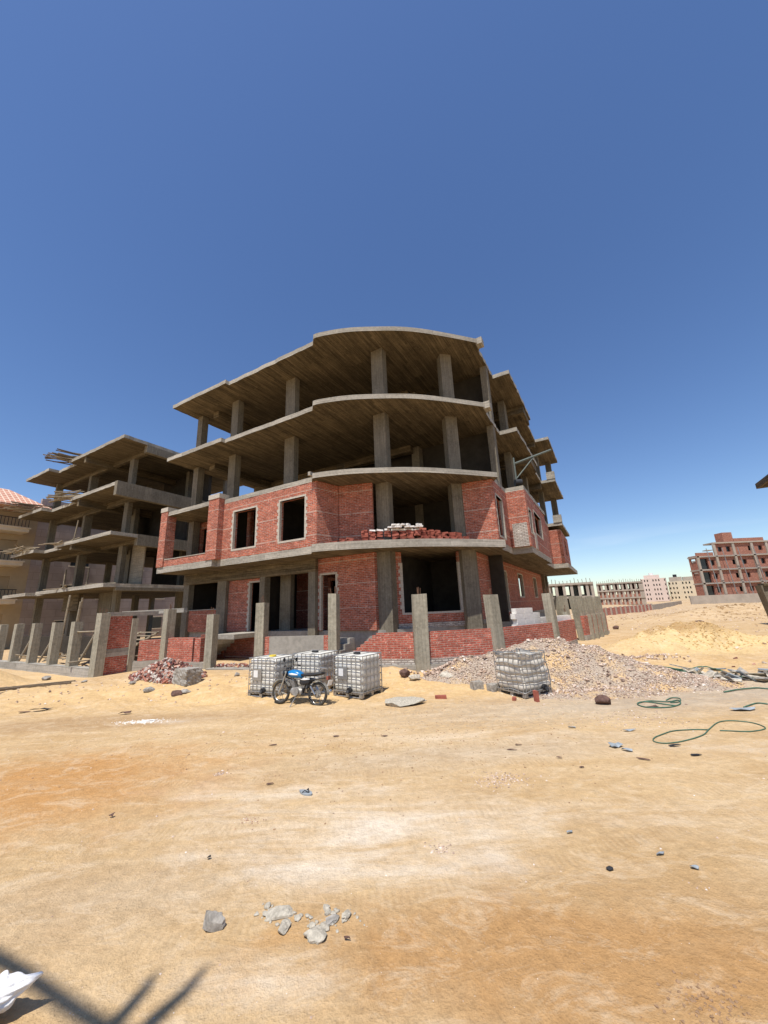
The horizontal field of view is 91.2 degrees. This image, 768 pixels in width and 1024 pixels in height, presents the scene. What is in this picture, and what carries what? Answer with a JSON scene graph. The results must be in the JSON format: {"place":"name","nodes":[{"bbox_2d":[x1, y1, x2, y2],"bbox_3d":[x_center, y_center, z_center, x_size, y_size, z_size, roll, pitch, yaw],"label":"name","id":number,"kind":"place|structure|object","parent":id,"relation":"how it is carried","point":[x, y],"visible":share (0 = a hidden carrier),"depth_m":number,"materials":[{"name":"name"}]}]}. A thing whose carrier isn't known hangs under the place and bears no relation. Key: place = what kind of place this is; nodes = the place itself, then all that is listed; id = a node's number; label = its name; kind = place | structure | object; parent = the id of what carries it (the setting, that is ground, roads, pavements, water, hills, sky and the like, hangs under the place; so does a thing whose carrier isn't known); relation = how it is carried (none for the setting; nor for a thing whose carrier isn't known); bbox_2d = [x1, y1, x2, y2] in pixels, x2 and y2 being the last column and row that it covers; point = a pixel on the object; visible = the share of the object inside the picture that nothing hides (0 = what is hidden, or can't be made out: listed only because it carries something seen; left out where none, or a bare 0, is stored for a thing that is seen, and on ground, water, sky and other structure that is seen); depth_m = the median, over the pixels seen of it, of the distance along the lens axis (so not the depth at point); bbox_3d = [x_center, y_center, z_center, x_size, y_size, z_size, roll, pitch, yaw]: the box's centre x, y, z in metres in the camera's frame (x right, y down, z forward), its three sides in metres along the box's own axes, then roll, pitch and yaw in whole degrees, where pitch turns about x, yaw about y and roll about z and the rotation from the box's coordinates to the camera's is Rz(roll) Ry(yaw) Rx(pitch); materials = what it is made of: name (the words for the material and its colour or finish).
{"place":"outdoors","nodes":[
{"label":"outdoors","id":0,"kind":"place"},
{"bbox_2d":[0,596,767,1023],"bbox_3d":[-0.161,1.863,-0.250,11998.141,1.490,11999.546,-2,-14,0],"label":"ground","id":1,"kind":"structure","parent":0,"point":[116,950],"depth_m":4.05,"materials":[{"name":"sand"}]},
{"bbox_2d":[0,686,28,690],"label":"timber plank","id":2,"kind":"object","parent":1,"relation":"on","point":[10,688],"visible":0.67,"depth_m":13.30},
{"bbox_2d":[0,970,42,1013],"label":"white cloth","id":3,"kind":"object","parent":1,"relation":"on","point":[14,986],"visible":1,"depth_m":2.48,"materials":[{"name":"fabric"}]},
{"bbox_2d":[18,642,28,660],"bbox_3d":[-20.313,7.565,21.459,0.728,1.733,0.098,0,-14,-9],"label":"prop","id":4,"kind":"object","parent":1,"relation":"on","point":[24,650],"visible":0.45,"depth_m":21.33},
{"bbox_2d":[0,682,70,688],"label":"timber plank","id":5,"kind":"object","parent":1,"relation":"on","point":[41,685],"visible":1,"depth_m":13.61,"materials":[{"name":"wood"}]},
{"bbox_2d":[38,644,48,662],"bbox_3d":[-18.059,7.252,20.197,0.727,1.537,0.098,0,-14,-9],"label":"prop","id":6,"kind":"object","parent":1,"relation":"on","point":[42,655],"visible":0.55,"depth_m":20.07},
{"bbox_2d":[12,680,75,686],"bbox_3d":[-12.453,6.311,13.788,1.810,0.070,0.103,4,-16,-25],"label":"timber plank","id":7,"kind":"object","parent":1,"relation":"on","point":[50,682],"visible":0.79,"depth_m":13.89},
{"bbox_2d":[41,676,50,680],"bbox_3d":[-14.145,6.963,15.755,0.302,0.193,0.445,4,-16,-24],"label":"rubble stone","id":8,"kind":"object","parent":1,"relation":"on","point":[44,678],"visible":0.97,"depth_m":15.62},
{"bbox_2d":[0,621,93,677],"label":"boundary wall","id":9,"kind":"structure","parent":1,"relation":"on","point":[51,665],"depth_m":18.22,"materials":[{"name":"grey concrete"}]},
{"bbox_2d":[59,595,70,651],"bbox_3d":[-21.242,7.571,24.968,0.470,4.008,0.104,-10,-16,28],"label":"prop","id":10,"kind":"object","parent":1,"relation":"on","point":[67,609],"visible":0.6,"depth_m":25.06,"materials":[{"name":"wood"}]},
{"bbox_2d":[76,602,81,620],"bbox_3d":[-20.304,7.714,24.736,0.469,3.542,0.104,-10,-16,28],"label":"prop","id":11,"kind":"object","parent":1,"relation":"on","point":[79,608],"visible":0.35,"depth_m":24.94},
{"bbox_2d":[20,636,139,660],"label":"brick wall","id":12,"kind":"structure","parent":1,"relation":"on","point":[45,640],"depth_m":25.45,"materials":[{"name":"brick"}]},
{"bbox_2d":[0,488,174,648],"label":"villa","id":13,"kind":"object","parent":1,"relation":"on","point":[18,576],"visible":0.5,"depth_m":38.91,"materials":[{"name":"paint"}]},
{"bbox_2d":[69,562,89,567],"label":"window","id":14,"kind":"structure","parent":13,"relation":"in","point":[72,564],"depth_m":41.70,"materials":[{"name":"glass"}]},
{"bbox_2d":[152,616,162,628],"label":"window","id":15,"kind":"structure","parent":13,"relation":"in","point":[156,624],"depth_m":48.34,"materials":[{"name":"glass"}]},
{"bbox_2d":[81,631,158,665],"bbox_3d":[-12.778,6.630,18.342,1.800,1.377,2.540,-10,-16,28],"label":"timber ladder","id":16,"kind":"object","parent":1,"relation":"on","point":[137,644],"visible":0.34,"depth_m":18.79,"materials":[{"name":"wood"}]},
{"bbox_2d":[67,659,89,662],"bbox_3d":[-13.363,6.723,17.102,0.134,0.054,1.622,-9,-14,36],"label":"timber plank","id":17,"kind":"object","parent":16,"relation":"on","point":[79,661],"visible":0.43,"depth_m":16.77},
{"bbox_2d":[2,434,242,638],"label":"unfinished building","id":18,"kind":"structure","parent":1,"relation":"on","point":[131,486],"depth_m":32.76,"materials":[{"name":"concrete"}]},
{"bbox_2d":[46,496,74,497],"bbox_3d":[-26.044,-1.254,30.651,2.666,0.071,0.144,-2,-13,-9],"label":"timber plank","id":19,"kind":"object","parent":18,"relation":"on","point":[58,496],"visible":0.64,"depth_m":30.54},
{"bbox_2d":[111,719,168,723],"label":"lime crumbs","id":20,"kind":"object","parent":1,"relation":"on","point":[138,721],"visible":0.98,"depth_m":9.41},
{"bbox_2d":[143,687,154,691],"bbox_3d":[-7.788,5.894,12.471,0.350,0.177,0.220,8,-18,-37],"label":"rubble stone","id":21,"kind":"object","parent":1,"relation":"on","point":[148,689],"visible":1,"depth_m":12.39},
{"bbox_2d":[88,608,225,677],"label":"boundary wall","id":22,"kind":"structure","parent":1,"relation":"on","point":[114,643],"depth_m":16.73,"materials":[{"name":"concrete"}]},
{"bbox_2d":[128,657,207,683],"bbox_3d":[-8.222,5.967,14.264,3.636,0.837,1.827,-9,-16,24],"label":"brick rubble","id":23,"kind":"object","parent":1,"relation":"on","point":[161,671],"visible":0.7,"depth_m":13.83,"materials":[{"name":"brick"}]},
{"bbox_2d":[171,690,182,696],"bbox_3d":[-6.595,5.787,12.007,0.439,0.187,0.293,-2,-14,0],"label":"rubble stone","id":24,"kind":"object","parent":1,"relation":"on","point":[174,693],"visible":0.96,"depth_m":11.90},
{"bbox_2d":[171,667,201,685],"bbox_3d":[-6.912,5.763,13.209,0.789,0.542,0.635,-10,-16,27],"label":"concrete block","id":25,"kind":"object","parent":1,"relation":"on","point":[186,676],"depth_m":13.01,"materials":[{"name":"concrete"}]},
{"bbox_2d":[0,667,390,704],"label":"site debris","id":26,"kind":"object","parent":1,"relation":"on","point":[123,687],"visible":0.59,"depth_m":12.59,"materials":[{"name":"stone"}]},
{"bbox_2d":[202,910,225,932],"bbox_3d":[-1.418,3.404,3.124,0.189,0.156,0.107,-6,-15,13],"label":"rock","id":27,"kind":"object","parent":1,"relation":"on","point":[214,921],"visible":1,"depth_m":3.10,"materials":[{"name":"stone"}]},
{"bbox_2d":[214,663,250,667],"bbox_3d":[-5.904,6.408,15.740,2.738,0.203,0.618,-6,-15,14],"label":"brick rubble","id":28,"kind":"object","parent":1,"relation":"on","point":[234,664],"visible":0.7,"depth_m":15.75,"materials":[{"name":"brick"}]},
{"bbox_2d":[264,901,270,909],"bbox_3d":[-1.020,3.462,3.301,0.060,0.040,0.046,9,-18,-38],"label":"concrete crumb","id":29,"kind":"object","parent":1,"relation":"on","point":[267,905],"visible":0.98,"depth_m":3.29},
{"bbox_2d":[248,654,294,697],"bbox_3d":[-3.600,5.184,11.983,1.148,1.174,1.177,-10,-16,26],"label":"caged tank","id":30,"kind":"object","parent":1,"relation":"on","point":[266,673],"visible":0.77,"depth_m":11.65,"materials":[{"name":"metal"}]},
{"bbox_2d":[263,905,292,921],"bbox_3d":[-0.901,3.436,3.217,0.268,0.060,0.136,1,-15,-11],"label":"concrete chunk","id":31,"kind":"object","parent":1,"relation":"on","point":[278,912],"visible":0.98,"depth_m":3.20,"materials":[{"name":"concrete"}]},
{"bbox_2d":[278,918,291,934],"bbox_3d":[-0.813,3.376,3.065,0.097,0.061,0.152,-4,-14,5],"label":"concrete chunk","id":32,"kind":"object","parent":1,"relation":"on","point":[285,924],"visible":1,"depth_m":3.04,"materials":[{"name":"concrete"}]},
{"bbox_2d":[294,914,300,921],"bbox_3d":[-0.723,3.398,3.149,0.057,0.033,0.059,-2,-14,0],"label":"concrete crumb","id":33,"kind":"object","parent":1,"relation":"on","point":[297,917],"visible":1,"depth_m":3.14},
{"bbox_2d":[272,658,332,706],"bbox_3d":[-2.350,4.811,10.672,1.974,1.247,0.754,-9,-22,23],"label":"motorcycle","id":34,"kind":"object","parent":1,"relation":"on","point":[296,690],"visible":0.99,"depth_m":10.55,"materials":[{"name":"metal"}]},
{"bbox_2d":[299,788,311,795],"bbox_3d":[-1.119,3.984,5.370,0.250,0.057,0.110,-12,-17,34],"label":"sandal","id":35,"kind":"object","parent":1,"relation":"on","point":[307,792],"visible":1,"depth_m":5.33,"materials":[{"name":"grey plastic"}]},
{"bbox_2d":[308,922,315,927],"bbox_3d":[-0.586,3.370,3.064,0.058,0.033,0.057,-8,-16,23],"label":"concrete crumb","id":36,"kind":"object","parent":1,"relation":"on","point":[311,924],"visible":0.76,"depth_m":3.06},
{"bbox_2d":[292,650,337,692],"bbox_3d":[-2.243,5.074,12.058,1.148,1.174,1.177,-10,-16,26],"label":"caged tank","id":37,"kind":"object","parent":1,"relation":"on","point":[309,661],"visible":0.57,"depth_m":11.78,"materials":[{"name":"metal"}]},
{"bbox_2d":[303,924,326,944],"bbox_3d":[-0.536,3.347,2.970,0.177,0.084,0.182,8,-17,-35],"label":"concrete chunk","id":38,"kind":"object","parent":1,"relation":"on","point":[317,934],"visible":0.98,"depth_m":2.95,"materials":[{"name":"concrete"}]},
{"bbox_2d":[323,904,329,911],"bbox_3d":[-0.494,3.411,3.245,0.057,0.032,0.068,5,-16,-26],"label":"concrete crumb","id":39,"kind":"object","parent":1,"relation":"on","point":[326,906],"visible":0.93,"depth_m":3.23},
{"bbox_2d":[324,924,329,931],"bbox_3d":[-0.468,3.361,3.041,0.060,0.037,0.072,-2,-14,0],"label":"concrete crumb","id":40,"kind":"object","parent":1,"relation":"on","point":[327,927],"visible":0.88,"depth_m":3.03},
{"bbox_2d":[324,908,330,915],"bbox_3d":[-0.481,3.402,3.192,0.061,0.039,0.048,9,-18,-38],"label":"concrete crumb","id":41,"kind":"object","parent":1,"relation":"on","point":[327,912],"visible":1,"depth_m":3.18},
{"bbox_2d":[326,914,338,924],"bbox_3d":[-0.427,3.381,3.116,0.129,0.028,0.087,5,-16,-28],"label":"concrete chunk","id":42,"kind":"object","parent":1,"relation":"on","point":[331,919],"visible":1,"depth_m":3.11,"materials":[{"name":"concrete"}]},
{"bbox_2d":[341,909,350,922],"bbox_3d":[-0.318,3.379,3.147,0.072,0.044,0.137,-7,-15,17],"label":"concrete chunk","id":43,"kind":"object","parent":1,"relation":"on","point":[346,914],"visible":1,"depth_m":3.13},
{"bbox_2d":[333,651,382,698],"bbox_3d":[-0.832,4.817,11.226,1.148,1.174,1.177,-12,-17,34],"label":"caged tank","id":44,"kind":"object","parent":1,"relation":"on","point":[357,672],"visible":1,"depth_m":10.93,"materials":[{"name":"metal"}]},
{"bbox_2d":[156,326,577,658],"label":"unfinished building","id":45,"kind":"structure","parent":1,"relation":"on","point":[343,433],"depth_m":20.30,"materials":[{"name":"brick"}]},
{"bbox_2d":[512,449,550,486],"bbox_3d":[8.169,-2.398,21.427,3.066,2.446,1.579,-2,-14,0],"label":"hoist","id":46,"kind":"object","parent":45,"relation":"on","point":[518,482],"visible":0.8,"depth_m":20.99,"materials":[{"name":"grey metal"}]},
{"bbox_2d":[159,586,579,671],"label":"boundary wall","id":47,"kind":"structure","parent":1,"relation":"on","point":[420,647],"depth_m":14.78,"materials":[{"name":"brick"}]},
{"bbox_2d":[0,687,764,1005],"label":"pebbles","id":48,"kind":"object","parent":1,"relation":"on","point":[351,781],"visible":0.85,"depth_m":6.16,"materials":[{"name":"stone"}]},
{"bbox_2d":[3,699,767,829],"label":"pebbles","id":49,"kind":"object","parent":1,"relation":"on","point":[402,748],"visible":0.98,"depth_m":7.12,"materials":[{"name":"stone"}]},
{"bbox_2d":[8,789,767,1023],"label":"pebbles","id":50,"kind":"object","parent":1,"relation":"on","point":[356,891],"visible":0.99,"depth_m":3.24,"materials":[{"name":"stone"}]},
{"bbox_2d":[399,669,409,677],"bbox_3d":[0.716,5.467,12.728,0.260,0.326,0.368,-12,-17,33],"label":"rock","id":51,"kind":"object","parent":1,"relation":"on","point":[404,673],"visible":0.93,"depth_m":12.62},
{"bbox_2d":[385,696,426,706],"bbox_3d":[0.529,5.017,9.886,1.106,0.223,0.635,-7,-15,17],"label":"cement cake","id":52,"kind":"object","parent":1,"relation":"on","point":[400,701],"visible":0.98,"depth_m":9.81,"materials":[{"name":"concrete"}]},
{"bbox_2d":[424,838,454,856],"bbox_3d":[0.582,3.589,4.026,0.311,0.027,0.324,-2,-14,0],"label":"gravel patch","id":53,"kind":"object","parent":1,"relation":"on","point":[442,847],"visible":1,"depth_m":4.00,"materials":[{"name":"gravel"}]},
{"bbox_2d":[435,695,446,698],"bbox_3d":[1.578,5.151,10.460,0.317,0.093,0.157,-4,-14,6],"label":"brick","id":54,"kind":"object","parent":1,"relation":"on","point":[440,697],"visible":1,"depth_m":10.39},
{"bbox_2d":[399,655,486,675],"bbox_3d":[2.004,5.343,13.173,2.983,0.625,1.388,-2,-14,0],"label":"site debris","id":55,"kind":"object","parent":1,"relation":"on","point":[441,667],"visible":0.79,"depth_m":12.82,"materials":[{"name":"stone"}]},
{"bbox_2d":[439,671,452,677],"bbox_3d":[2.061,5.393,12.384,0.498,0.264,0.483,-13,-18,37],"label":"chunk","id":56,"kind":"object","parent":1,"relation":"on","point":[445,674],"visible":0.62,"depth_m":12.24,"materials":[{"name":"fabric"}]},
{"bbox_2d":[470,680,483,689],"bbox_3d":[2.767,5.182,11.235,0.335,0.248,0.260,0,-15,-11],"label":"concrete chunk","id":57,"kind":"object","parent":1,"relation":"on","point":[476,684],"visible":1,"depth_m":11.14,"materials":[{"name":"concrete"}]},
{"bbox_2d":[486,683,499,691],"bbox_3d":[3.204,5.145,10.993,0.333,0.266,0.286,5,-16,-28],"label":"concrete chunk","id":58,"kind":"object","parent":1,"relation":"on","point":[492,687],"visible":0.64,"depth_m":10.89,"materials":[{"name":"concrete"}]},
{"bbox_2d":[460,769,546,791],"bbox_3d":[1.729,3.945,5.559,1.202,0.040,0.765,1,-15,-12],"label":"gravel patch","id":59,"kind":"object","parent":1,"relation":"on","point":[502,779],"visible":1,"depth_m":5.52,"materials":[{"name":"gravel"}]},
{"bbox_2d":[492,648,551,698],"bbox_3d":[3.974,4.522,10.728,1.217,1.206,1.235,6,-17,-30],"label":"caged tank","id":60,"kind":"object","parent":1,"relation":"on","point":[523,672],"visible":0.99,"depth_m":10.41,"materials":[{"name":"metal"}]},
{"bbox_2d":[532,690,539,701],"bbox_3d":[3.938,4.772,9.731,0.082,0.278,0.138,2,-15,-17],"label":"brick","id":61,"kind":"object","parent":1,"relation":"on","point":[536,695],"visible":1,"depth_m":9.70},
{"bbox_2d":[554,596,609,640],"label":"boundary wall","id":62,"kind":"structure","parent":1,"relation":"on","point":[589,617],"depth_m":21.16,"materials":[{"name":"concrete"}]},
{"bbox_2d":[421,637,763,701],"bbox_3d":[7.152,4.685,11.837,13.100,1.305,7.000,-2,-14,0],"label":"gravel heap","id":63,"kind":"object","parent":1,"relation":"on","point":[598,669],"visible":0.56,"depth_m":11.51,"materials":[{"name":"gravel"}]},
{"bbox_2d":[721,677,741,681],"bbox_3d":[9.800,4.734,10.614,0.152,0.043,0.455,-13,-3,-38],"label":"broken slab","id":64,"kind":"object","parent":63,"relation":"on","point":[735,679],"depth_m":10.59,"materials":[{"name":"concrete"}]},
{"bbox_2d":[594,695,610,703],"bbox_3d":[5.385,4.633,9.261,0.348,0.240,0.294,-11,-17,31],"label":"dark rock","id":65,"kind":"object","parent":1,"relation":"on","point":[602,699],"visible":0.99,"depth_m":9.20,"materials":[{"name":"stone"}]},
{"bbox_2d":[608,742,622,747],"bbox_3d":[4.034,4.046,6.551,0.242,0.064,0.135,3,-15,-20],"label":"scrap","id":66,"kind":"object","parent":1,"relation":"on","point":[618,744],"visible":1,"depth_m":6.53,"materials":[{"name":"grey plastic"}]},
{"bbox_2d":[603,604,653,614],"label":"brick fence","id":67,"kind":"object","parent":1,"relation":"on","point":[639,608],"visible":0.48,"depth_m":54.16,"materials":[{"name":"brick"}]},
{"bbox_2d":[562,710,707,730],"bbox_3d":[5.147,4.341,7.786,2.894,0.049,1.708,-5,-15,10],"label":"gravel patch","id":68,"kind":"object","parent":1,"relation":"on","point":[632,719],"visible":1,"depth_m":7.86,"materials":[{"name":"stone"}]},
{"bbox_2d":[640,573,670,601],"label":"apartment building","id":69,"kind":"structure","parent":1,"relation":"on","point":[655,588],"depth_m":172.15,"materials":[{"name":"pink paint"}]},
{"bbox_2d":[637,699,680,707],"bbox_3d":[6.644,4.568,8.950,1.205,0.039,0.659,-2,-14,0],"label":"hose","id":70,"kind":"object","parent":1,"relation":"on","point":[656,701],"visible":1,"depth_m":8.97,"materials":[{"name":"rubber"}]},
{"bbox_2d":[653,601,681,609],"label":"brick fence","id":71,"kind":"object","parent":1,"relation":"on","point":[661,605],"visible":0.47,"depth_m":73.33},
{"bbox_2d":[618,653,724,661],"bbox_3d":[9.350,5.371,14.097,5.109,0.337,1.715,-6,-15,12],"label":"site debris","id":72,"kind":"object","parent":1,"relation":"on","point":[647,655],"visible":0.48,"depth_m":13.70,"materials":[{"name":"stone"}]},
{"bbox_2d":[602,621,767,654],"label":"sand mound","id":73,"kind":"object","parent":1,"relation":"on","point":[713,639],"visible":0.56,"depth_m":16.12,"materials":[{"name":"sand"}]},
{"bbox_2d":[606,605,766,648],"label":"pebbles","id":74,"kind":"object","parent":1,"relation":"on","point":[702,620],"visible":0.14,"depth_m":29.59,"materials":[{"name":"stone"}]},
{"bbox_2d":[608,602,767,624],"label":"clods","id":75,"kind":"object","parent":1,"relation":"on","point":[727,606],"visible":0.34,"depth_m":34.99,"materials":[{"name":"soil"}]},
{"bbox_2d":[640,970,757,1023],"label":"gravel patch","id":76,"kind":"object","parent":1,"relation":"on","point":[705,1003],"visible":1,"depth_m":2.37,"materials":[{"name":"gravel"}]},
{"bbox_2d":[652,720,765,743],"bbox_3d":[5.997,4.109,7.066,2.588,0.028,0.636,1,-15,-12],"label":"hose","id":77,"kind":"object","parent":1,"relation":"on","point":[706,731],"visible":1,"depth_m":7.00,"materials":[{"name":"rubber"}]},
{"bbox_2d":[664,666,753,678],"bbox_3d":[10.056,4.946,11.815,2.719,0.314,1.344,-12,-17,34],"label":"hose","id":78,"kind":"object","parent":1,"relation":"on","point":[703,666],"visible":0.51,"depth_m":11.86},
{"bbox_2d":[704,672,714,677],"bbox_3d":[9.589,4.864,11.116,0.184,0.048,0.405,-38,-22,-36],"label":"broken slab","id":79,"kind":"object","parent":1,"relation":"on","point":[710,675],"depth_m":11.04,"materials":[{"name":"concrete"}]},
{"bbox_2d":[689,593,760,603],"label":"concrete fence","id":80,"kind":"object","parent":1,"relation":"on","point":[732,598],"visible":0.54,"depth_m":84.68,"materials":[{"name":"concrete"}]},
{"bbox_2d":[687,532,767,595],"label":"unfinished building","id":81,"kind":"structure","parent":1,"relation":"on","point":[731,565],"depth_m":95.95,"materials":[{"name":"red brick"}]},
{"bbox_2d":[725,673,741,678],"bbox_3d":[10.101,4.772,10.884,0.326,0.041,0.198,22,-41,13],"label":"broken slab","id":82,"kind":"object","parent":1,"relation":"on","point":[731,675],"depth_m":10.85,"materials":[{"name":"grey concrete"}]},
{"bbox_2d":[720,671,749,680],"bbox_3d":[10.199,4.779,10.926,0.616,0.042,0.189,18,-27,24],"label":"broken slab","id":83,"kind":"object","parent":1,"relation":"on","point":[725,673],"depth_m":10.92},
{"bbox_2d":[731,707,754,709],"bbox_3d":[7.898,4.322,8.272,0.603,0.055,0.178,-2,-14,0],"label":"scrap","id":84,"kind":"object","parent":1,"relation":"on","point":[748,708],"visible":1,"depth_m":8.24,"materials":[{"name":"grey plastic"}]},
{"bbox_2d":[723,687,767,692],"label":"hose","id":85,"kind":"object","parent":1,"relation":"on","point":[745,688],"visible":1,"depth_m":9.94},
{"bbox_2d":[736,670,755,680],"bbox_3d":[10.455,4.744,10.766,0.590,0.044,0.186,33,-6,22],"label":"broken slab","id":86,"kind":"object","parent":1,"relation":"on","point":[742,673],"depth_m":10.78,"materials":[{"name":"grey concrete"}]},
{"bbox_2d":[743,673,766,676],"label":"broken slab","id":87,"kind":"object","parent":1,"relation":"on","point":[760,674],"depth_m":10.85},
{"bbox_2d":[743,702,767,707],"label":"hose","id":88,"kind":"object","parent":1,"relation":"on","point":[754,703],"visible":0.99,"depth_m":8.61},
{"bbox_2d":[755,583,767,615],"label":"gate pillar","id":89,"kind":"structure","parent":1,"relation":"on","point":[762,590],"depth_m":25.52,"materials":[{"name":"concrete"}]},
{"bbox_2d":[755,474,767,488],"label":"unfinished building","id":90,"kind":"structure","parent":1,"relation":"on","point":[762,483],"depth_m":20.98,"materials":[{"name":"concrete"}]},
{"bbox_3d":[-14.376,7.280,18.244,1.309,0.053,0.134,-5,-16,-47],"label":"timber plank","id":91,"kind":"object","parent":1,"relation":"on","visible":0},
{"bbox_2d":[78,635,93,664],"bbox_3d":[-14.338,6.574,18.151,0.727,1.537,0.098,0,-14,-9],"label":"prop","id":92,"kind":"object","parent":91,"relation":"on","point":[86,649],"visible":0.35,"depth_m":18.11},
{"bbox_2d":[0,0,767,595],"label":"sky","id":93,"kind":"structure","parent":0,"point":[193,193],"materials":[{"name":"blue"}]},
{"bbox_2d":[409,674,420,680],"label":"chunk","id":94,"kind":"object","parent":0,"point":[412,677],"visible":1,"depth_m":12.19,"materials":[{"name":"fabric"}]},
{"bbox_2d":[548,578,594,608],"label":"unfinished building","id":95,"kind":"structure","parent":0,"point":[574,589],"depth_m":89.36,"materials":[{"name":"beige concrete"}]},
{"bbox_2d":[596,579,646,604],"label":"unfinished building","id":96,"kind":"structure","parent":0,"point":[637,594],"depth_m":125.09,"materials":[{"name":"concrete"}]},
{"bbox_2d":[668,574,696,599],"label":"apartment building","id":97,"kind":"structure","parent":0,"point":[680,589],"depth_m":182.40,"materials":[{"name":"beige paint"}]},
{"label":"white block","id":98,"kind":"object","parent":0,"visible":0},
{"bbox_2d":[512,619,525,624],"bbox_3d":[5.899,4.778,16.401,0.577,0.222,0.244,8,-17,-34],"label":"white block","id":99,"kind":"object","parent":98,"relation":"on","point":[518,621],"depth_m":16.27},
{"bbox_2d":[510,613,523,618],"bbox_3d":[5.807,4.549,16.401,0.577,0.222,0.244,7,-17,-34],"label":"white block","id":100,"kind":"object","parent":99,"relation":"on","point":[518,616],"depth_m":16.28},
{"bbox_2d":[511,608,523,613],"bbox_3d":[5.880,4.342,16.512,0.577,0.222,0.244,8,-18,-35],"label":"white block","id":101,"kind":"object","parent":100,"relation":"on","point":[517,610],"depth_m":16.37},
{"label":"white block","id":102,"kind":"object","parent":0,"visible":0},
{"bbox_2d":[525,618,533,623],"bbox_3d":[6.393,4.843,16.735,0.577,0.222,0.244,8,-17,-34],"label":"white block","id":103,"kind":"object","parent":102,"relation":"on","point":[529,620],"depth_m":16.62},
{"bbox_2d":[523,613,531,618],"bbox_3d":[6.301,4.614,16.735,0.577,0.222,0.244,8,-17,-34],"label":"white block","id":104,"kind":"object","parent":103,"relation":"on","point":[527,615],"depth_m":16.64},
{"bbox_2d":[524,608,532,612],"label":"white block","id":105,"kind":"object","parent":104,"relation":"on","point":[528,610],"depth_m":16.73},
{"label":"white block","id":106,"kind":"object","parent":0,"visible":0},
{"bbox_2d":[534,617,541,622],"bbox_3d":[6.887,4.907,17.070,0.577,0.222,0.244,8,-17,-34],"label":"white block","id":107,"kind":"object","parent":106,"relation":"on","point":[538,620],"depth_m":16.98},
{"bbox_2d":[532,612,539,617],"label":"white block","id":108,"kind":"object","parent":107,"relation":"on","point":[535,614],"depth_m":16.98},
{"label":"white block","id":109,"kind":"object","parent":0,"visible":0},
{"bbox_2d":[559,615,570,619],"bbox_3d":[8.863,5.165,18.407,0.577,0.222,0.244,7,-17,-32],"label":"white block","id":110,"kind":"object","parent":109,"relation":"on","point":[567,617],"depth_m":18.31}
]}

